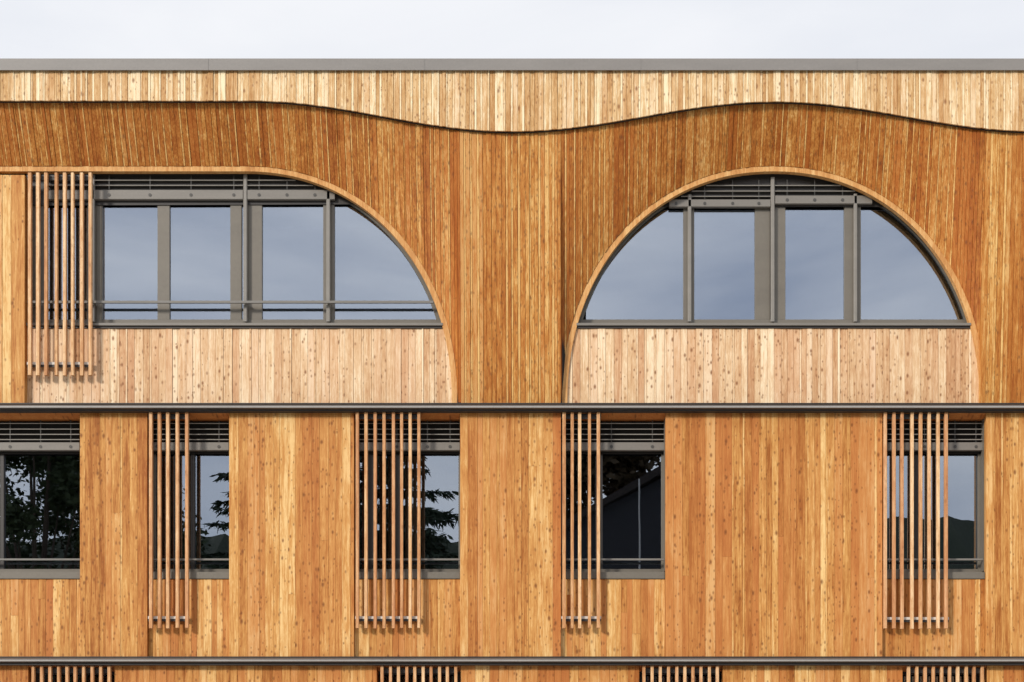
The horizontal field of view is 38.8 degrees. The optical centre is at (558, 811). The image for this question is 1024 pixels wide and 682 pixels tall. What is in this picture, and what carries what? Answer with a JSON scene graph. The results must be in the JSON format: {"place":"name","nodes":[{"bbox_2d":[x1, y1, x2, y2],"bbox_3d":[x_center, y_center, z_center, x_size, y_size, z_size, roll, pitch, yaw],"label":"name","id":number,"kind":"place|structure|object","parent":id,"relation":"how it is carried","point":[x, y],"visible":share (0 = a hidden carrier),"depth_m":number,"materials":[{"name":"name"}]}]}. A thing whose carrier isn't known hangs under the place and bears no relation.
{"place":"outdoors","nodes":[
{"label":"outdoors","id":0,"kind":"place"},
{"bbox_2d":[0,0,1023,57],"label":"sky","id":1,"kind":"structure","parent":0,"point":[28,28],"materials":[{"name":"white"}]},
{"label":"ground","id":2,"kind":"structure","parent":0,"visible":0},
{"bbox_2d":[0,58,1023,681],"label":"timber building","id":3,"kind":"structure","parent":2,"relation":"on","point":[498,264],"depth_m":20.18,"materials":[{"name":"brown wood"}]},
{"bbox_2d":[0,420,79,450],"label":"venetian blind","id":4,"kind":"object","parent":3,"relation":"attached to","point":[40,446],"visible":0.97,"depth_m":20.24,"materials":[{"name":"grey metal"}]},
{"bbox_2d":[0,413,79,578],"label":"window","id":5,"kind":"structure","parent":3,"relation":"in","point":[40,490],"depth_m":20.37,"materials":[{"name":"glass"}]},
{"bbox_2d":[27,172,92,375],"bbox_3d":[-6.985,-7.510,20.360,0.925,2.834,0.080,0,0,0],"label":"slatted screen","id":6,"kind":"object","parent":3,"relation":"attached to","point":[38,178],"visible":1,"depth_m":20.32,"materials":[{"name":"brown wood"}]},
{"bbox_2d":[31,666,111,681],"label":"slatted screen","id":7,"kind":"object","parent":3,"relation":"attached to","point":[68,670],"visible":1,"depth_m":20.02,"materials":[{"name":"brown wood"}]},
{"bbox_2d":[29,666,113,681],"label":"window","id":8,"kind":"structure","parent":3,"relation":"in","point":[88,675],"depth_m":20.34,"materials":[{"name":"brown metal"}]},
{"bbox_2d":[49,175,242,200],"bbox_3d":[-5.838,-8.804,20.542,2.774,0.338,0.066,0,0,0],"label":"venetian blind","id":9,"kind":"object","parent":3,"relation":"attached to","point":[168,195],"visible":0.94,"depth_m":20.52,"materials":[{"name":"grey metal"}]},
{"bbox_2d":[148,412,188,628],"bbox_3d":[-5.382,-4.006,20.064,0.571,2.973,0.084,0,0,0],"label":"slatted screen","id":10,"kind":"object","parent":3,"relation":"attached to","point":[168,416],"visible":1,"depth_m":20.02,"materials":[{"name":"brown wood"}]},
{"bbox_2d":[148,413,228,578],"bbox_3d":[-5.111,-4.374,20.247,1.127,2.307,0.335,0,0,0],"label":"window","id":11,"kind":"structure","parent":3,"relation":"in","point":[208,470],"depth_m":20.37,"materials":[{"name":"glass"}]},
{"bbox_2d":[153,423,228,450],"bbox_3d":[-5.152,-5.238,20.267,1.123,0.429,0.066,0,0,0],"label":"venetian blind","id":12,"kind":"object","parent":3,"relation":"attached to","point":[208,446],"visible":0.64,"depth_m":20.24,"materials":[{"name":"grey metal"}]},
{"bbox_2d":[26,174,442,328],"bbox_3d":[-4.557,-7.947,20.532,5.941,2.318,0.255,0,0,0],"label":"window","id":13,"kind":"structure","parent":3,"relation":"in","point":[245,264],"depth_m":20.62,"materials":[{"name":"glass"}]},
{"bbox_2d":[247,175,334,200],"bbox_3d":[-3.771,-8.804,20.542,1.230,0.338,0.066,0,0,0],"label":"venetian blind","id":14,"kind":"object","parent":3,"relation":"attached to","point":[287,195],"visible":1,"depth_m":20.52,"materials":[{"name":"grey metal"}]},
{"bbox_2d":[355,412,420,628],"bbox_3d":[-2.352,-4.006,20.064,0.906,2.974,0.084,0,0,0],"label":"slatted screen","id":15,"kind":"object","parent":3,"relation":"attached to","point":[384,416],"visible":1,"depth_m":20.02,"materials":[{"name":"brown wood"}]},
{"bbox_2d":[354,413,459,578],"bbox_3d":[-2.088,-4.374,20.247,1.464,2.307,0.335,0,0,0],"label":"window","id":16,"kind":"structure","parent":3,"relation":"in","point":[440,470],"depth_m":20.37,"materials":[{"name":"glass"}]},
{"bbox_2d":[359,420,459,450],"bbox_3d":[-2.104,-5.238,20.267,1.463,0.429,0.066,0,0,0],"label":"venetian blind","id":17,"kind":"object","parent":3,"relation":"attached to","point":[440,446],"visible":0.8,"depth_m":20.24,"materials":[{"name":"grey metal"}]},
{"bbox_2d":[380,666,457,681],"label":"slatted screen","id":18,"kind":"object","parent":3,"relation":"attached to","point":[415,670],"visible":1,"depth_m":20.02,"materials":[{"name":"brown wood"}]},
{"bbox_2d":[377,666,460,681],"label":"window","id":19,"kind":"structure","parent":3,"relation":"in","point":[386,675],"depth_m":20.34,"materials":[{"name":"brown metal"}]},
{"bbox_2d":[561,412,600,628],"bbox_3d":[0.317,-4.006,20.064,0.551,2.973,0.084,0,0,0],"label":"slatted screen","id":20,"kind":"object","parent":3,"relation":"attached to","point":[579,416],"visible":1,"depth_m":20.02,"materials":[{"name":"brown wood"}]},
{"bbox_2d":[561,413,664,578],"bbox_3d":[0.760,-4.374,20.247,1.441,2.307,0.335,0,0,0],"label":"window","id":21,"kind":"structure","parent":3,"relation":"in","point":[632,483],"depth_m":20.37,"materials":[{"name":"glass"}]},
{"bbox_2d":[566,420,663,450],"bbox_3d":[0.768,-5.238,20.267,1.439,0.429,0.066,0,0,0],"label":"venetian blind","id":22,"kind":"object","parent":3,"relation":"attached to","point":[631,446],"visible":0.91,"depth_m":20.24,"materials":[{"name":"grey metal"}]},
{"bbox_2d":[639,666,721,681],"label":"window","id":23,"kind":"structure","parent":3,"relation":"in","point":[648,675],"depth_m":20.34,"materials":[{"name":"brown metal"}]},
{"bbox_2d":[642,666,719,681],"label":"slatted screen","id":24,"kind":"object","parent":3,"relation":"attached to","point":[684,670],"visible":1,"depth_m":20.02,"materials":[{"name":"brown wood"}]},
{"bbox_2d":[669,180,770,207],"bbox_3d":[2.282,-8.721,20.542,1.427,0.382,0.066,0,0,0],"label":"venetian blind","id":25,"kind":"object","parent":3,"relation":"attached to","point":[722,203],"visible":1,"depth_m":20.52,"materials":[{"name":"grey metal"}]},
{"bbox_2d":[577,174,970,329],"bbox_3d":[3.046,-7.947,20.532,5.656,2.318,0.255,0,0,0],"label":"window","id":26,"kind":"structure","parent":3,"relation":"in","point":[849,267],"depth_m":20.62,"materials":[{"name":"glass"}]},
{"bbox_2d":[775,180,871,204],"bbox_3d":[3.746,-8.742,20.542,1.367,0.338,0.066,0,0,0],"label":"venetian blind","id":27,"kind":"object","parent":3,"relation":"attached to","point":[819,200],"visible":1,"depth_m":20.52,"materials":[{"name":"grey metal"}]},
{"bbox_2d":[883,412,948,628],"bbox_3d":[4.942,-4.003,20.064,0.910,2.979,0.084,0,0,0],"label":"slatted screen","id":28,"kind":"object","parent":3,"relation":"attached to","point":[912,416],"visible":1,"depth_m":20.02,"materials":[{"name":"brown wood"}]},
{"bbox_2d":[882,420,981,450],"bbox_3d":[5.237,-5.238,20.267,1.427,0.429,0.066,0,0,0],"label":"venetian blind","id":29,"kind":"object","parent":3,"relation":"attached to","point":[964,446],"visible":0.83,"depth_m":20.24,"materials":[{"name":"grey metal"}]},
{"bbox_2d":[882,413,985,578],"bbox_3d":[5.195,-4.374,20.247,1.431,2.307,0.335,0,0,0],"label":"window","id":30,"kind":"structure","parent":3,"relation":"in","point":[965,468],"depth_m":20.37,"materials":[{"name":"glass"}]},
{"bbox_2d":[903,666,985,681],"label":"window","id":31,"kind":"structure","parent":3,"relation":"in","point":[912,675],"depth_m":20.34,"materials":[{"name":"brown metal"}]},
{"bbox_2d":[906,666,983,681],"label":"slatted screen","id":32,"kind":"object","parent":3,"relation":"attached to","point":[941,670],"visible":1,"depth_m":20.02,"materials":[{"name":"brown wood"}]}
]}

